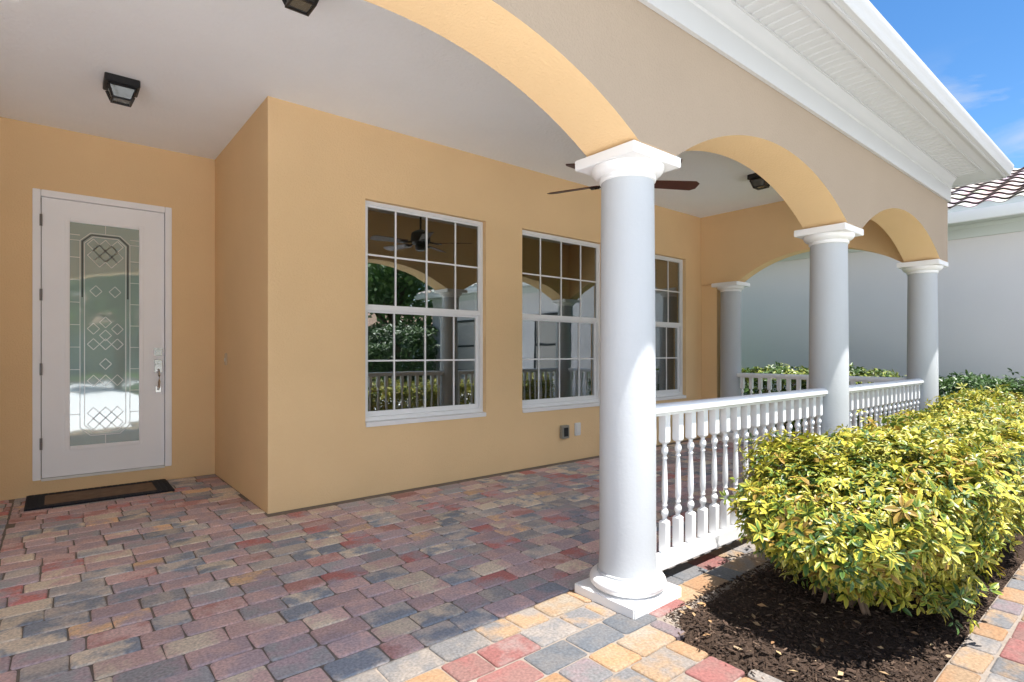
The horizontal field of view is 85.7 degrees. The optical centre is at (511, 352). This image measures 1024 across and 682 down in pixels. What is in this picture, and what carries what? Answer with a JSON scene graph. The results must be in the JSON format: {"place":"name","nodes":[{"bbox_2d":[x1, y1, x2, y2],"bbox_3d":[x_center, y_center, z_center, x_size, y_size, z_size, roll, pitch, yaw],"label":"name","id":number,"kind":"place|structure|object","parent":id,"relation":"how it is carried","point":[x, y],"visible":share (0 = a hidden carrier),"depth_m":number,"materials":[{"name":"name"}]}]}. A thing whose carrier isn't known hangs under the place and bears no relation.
{"place":"outdoors","nodes":[
{"label":"outdoors","id":0,"kind":"place"},
{"bbox_2d":[339,535,1023,681],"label":"walkway","id":1,"kind":"structure","parent":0,"point":[974,654],"depth_m":2.29,"materials":[{"name":"brick"}]},
{"bbox_2d":[748,425,802,441],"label":"ground","id":2,"kind":"structure","parent":0,"point":[793,429],"depth_m":9.13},
{"bbox_2d":[0,438,774,681],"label":"porch base","id":3,"kind":"object","parent":2,"relation":"on","point":[663,618],"visible":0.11,"depth_m":2.90,"materials":[{"name":"multicoloured brick"}]},
{"bbox_2d":[0,438,778,681],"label":"porch floor","id":4,"kind":"structure","parent":3,"relation":"on","point":[47,646],"depth_m":3.08,"materials":[{"name":"brick"}]},
{"bbox_2d":[24,479,174,511],"bbox_3d":[-3.536,1.210,4.768,1.000,0.014,0.545,0,0,-40],"label":"doormat","id":5,"kind":"object","parent":4,"relation":"on","point":[65,498],"visible":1,"depth_m":4.71,"materials":[{"name":"rubber"}]},
{"bbox_2d":[0,0,1013,618],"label":"house","id":6,"kind":"structure","parent":2,"relation":"on","point":[362,246],"depth_m":4.65,"materials":[{"name":"beige paint"}]},
{"bbox_2d":[32,188,171,480],"bbox_3d":[-3.705,-0.152,5.046,1.019,2.507,0.171,0,0,-40],"label":"front door","id":7,"kind":"structure","parent":6,"relation":"in","point":[105,295],"depth_m":5.02,"materials":[{"name":"wood"}]},
{"bbox_2d":[103,72,139,106],"bbox_3d":[-2.819,-1.886,3.988,0.208,0.148,0.208,0,0,-40],"label":"ceiling lamp","id":8,"kind":"object","parent":6,"relation":"attached to","point":[122,90],"visible":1,"depth_m":3.94,"materials":[{"name":"black metal"}]},
{"bbox_2d":[282,0,318,16],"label":"ceiling lamp","id":9,"kind":"object","parent":6,"relation":"attached to","point":[305,7],"visible":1,"depth_m":2.89,"materials":[{"name":"black metal"}]},
{"bbox_2d":[365,200,485,426],"bbox_3d":[-0.789,-0.342,5.162,1.281,1.951,0.129,0,0,-40],"label":"window","id":10,"kind":"structure","parent":6,"relation":"in","point":[437,413],"depth_m":5.19,"materials":[{"name":"white plastic"}]},
{"bbox_2d":[522,230,599,412],"bbox_3d":[0.571,-0.342,6.287,1.281,1.951,0.129,0,0,-40],"label":"window","id":11,"kind":"structure","parent":6,"relation":"in","point":[561,275],"depth_m":6.30,"materials":[{"name":"white plastic"}]},
{"bbox_2d":[560,425,568,438],"bbox_3d":[0.592,0.885,6.203,0.116,0.146,0.056,0,0,-40],"label":"outlet box","id":12,"kind":"object","parent":6,"relation":"attached to","point":[564,431],"visible":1,"depth_m":6.17,"materials":[{"name":"grey plastic"}]},
{"bbox_2d":[574,422,580,435],"bbox_3d":[0.756,0.875,6.358,0.094,0.146,0.026,0,0,-40],"label":"wall plate","id":13,"kind":"object","parent":6,"relation":"attached to","point":[577,428],"depth_m":6.34,"materials":[{"name":"white plastic"}]},
{"bbox_2d":[547,159,699,193],"bbox_3d":[0.871,-1.622,4.463,1.223,0.674,1.257,0,0,-40],"label":"ceiling fan","id":14,"kind":"object","parent":6,"relation":"hanging from","point":[676,185],"visible":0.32,"depth_m":4.56,"materials":[{"name":"brown metal"}]},
{"bbox_2d":[655,255,685,400],"bbox_3d":[1.916,-0.342,7.400,1.281,1.951,0.129,0,0,-40],"label":"window","id":15,"kind":"structure","parent":6,"relation":"in","point":[668,270],"depth_m":7.66,"materials":[{"name":"white plastic"}]},
{"bbox_2d":[656,388,827,570],"bbox_3d":[1.551,0.718,3.593,2.254,0.889,0.090,0,0,-40],"label":"railing","id":16,"kind":"object","parent":6,"relation":"attached to","point":[756,411],"visible":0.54,"depth_m":3.29,"materials":[{"name":"white plastic"}]},
{"bbox_2d":[747,173,769,189],"bbox_3d":[2.732,-1.886,6.063,0.208,0.148,0.208,0,0,-40],"label":"ceiling lamp","id":17,"kind":"object","parent":6,"relation":"attached to","point":[757,181],"visible":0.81,"depth_m":6.03,"materials":[{"name":"black metal"}]},
{"bbox_2d":[737,373,906,441],"bbox_3d":[3.761,0.718,6.875,0.090,0.889,1.984,0,0,-40],"label":"railing","id":18,"kind":"object","parent":6,"relation":"attached to","point":[799,378],"visible":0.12,"depth_m":7.16,"materials":[{"name":"white plastic"}]},
{"bbox_2d":[849,379,923,430],"bbox_3d":[3.485,0.718,5.193,2.254,0.889,0.090,0,0,-40],"label":"railing","id":19,"kind":"object","parent":6,"relation":"attached to","point":[866,396],"visible":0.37,"depth_m":5.14,"materials":[{"name":"white plastic"}]},
{"bbox_2d":[741,361,808,429],"bbox_3d":[4.374,0.689,9.151,1.293,1.111,1.563,0,0,-40],"label":"variegated shrub","id":20,"kind":"object","parent":2,"relation":"on","point":[777,369],"visible":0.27,"depth_m":8.96,"materials":[{"name":"green plant"}]},
{"bbox_2d":[665,518,1023,681],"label":"mulch bed","id":21,"kind":"object","parent":2,"relation":"on","point":[748,645],"visible":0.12,"depth_m":2.38,"materials":[{"name":"soil"}]},
{"bbox_2d":[680,575,933,681],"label":"fallen leaves","id":22,"kind":"object","parent":21,"relation":"on","point":[821,639],"visible":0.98,"depth_m":2.36,"materials":[{"name":"brown plant"}]},
{"bbox_2d":[719,417,1022,634],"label":"umbrella shrub","id":23,"kind":"object","parent":21,"relation":"on","point":[845,546],"visible":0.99,"depth_m":2.36,"materials":[{"name":"green plant"}]},
{"bbox_2d":[822,409,1023,557],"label":"umbrella shrub","id":24,"kind":"object","parent":21,"relation":"on","point":[1009,445],"visible":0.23,"depth_m":3.10,"materials":[{"name":"green plant"}]},
{"bbox_2d":[879,396,1023,434],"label":"umbrella shrub","id":25,"kind":"object","parent":21,"relation":"on","point":[991,418],"visible":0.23,"depth_m":4.15,"materials":[{"name":"yellow plant"}]},
{"bbox_2d":[925,383,1023,421],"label":"umbrella shrub","id":26,"kind":"object","parent":21,"relation":"on","point":[1005,402],"visible":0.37,"depth_m":5.05,"materials":[{"name":"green plant"}]},
{"bbox_2d":[800,362,906,426],"bbox_3d":[5.087,0.689,8.279,1.293,1.111,1.563,0,0,-40],"label":"variegated shrub","id":27,"kind":"object","parent":2,"relation":"on","point":[859,371],"visible":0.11,"depth_m":7.98,"materials":[{"name":"green plant"}]},
{"bbox_2d":[939,368,1023,397],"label":"green shrub","id":28,"kind":"object","parent":2,"relation":"on","point":[949,384],"visible":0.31,"depth_m":6.83,"materials":[{"name":"green plant"}]},
{"bbox_2d":[741,167,1023,422],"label":"neighbour house","id":29,"kind":"structure","parent":0,"point":[980,303],"depth_m":8.43,"materials":[{"name":"grey paint"}]},
{"bbox_2d":[869,0,1023,168],"label":"sky","id":30,"kind":"structure","parent":0,"point":[975,48],"materials":[{"name":"blue"}]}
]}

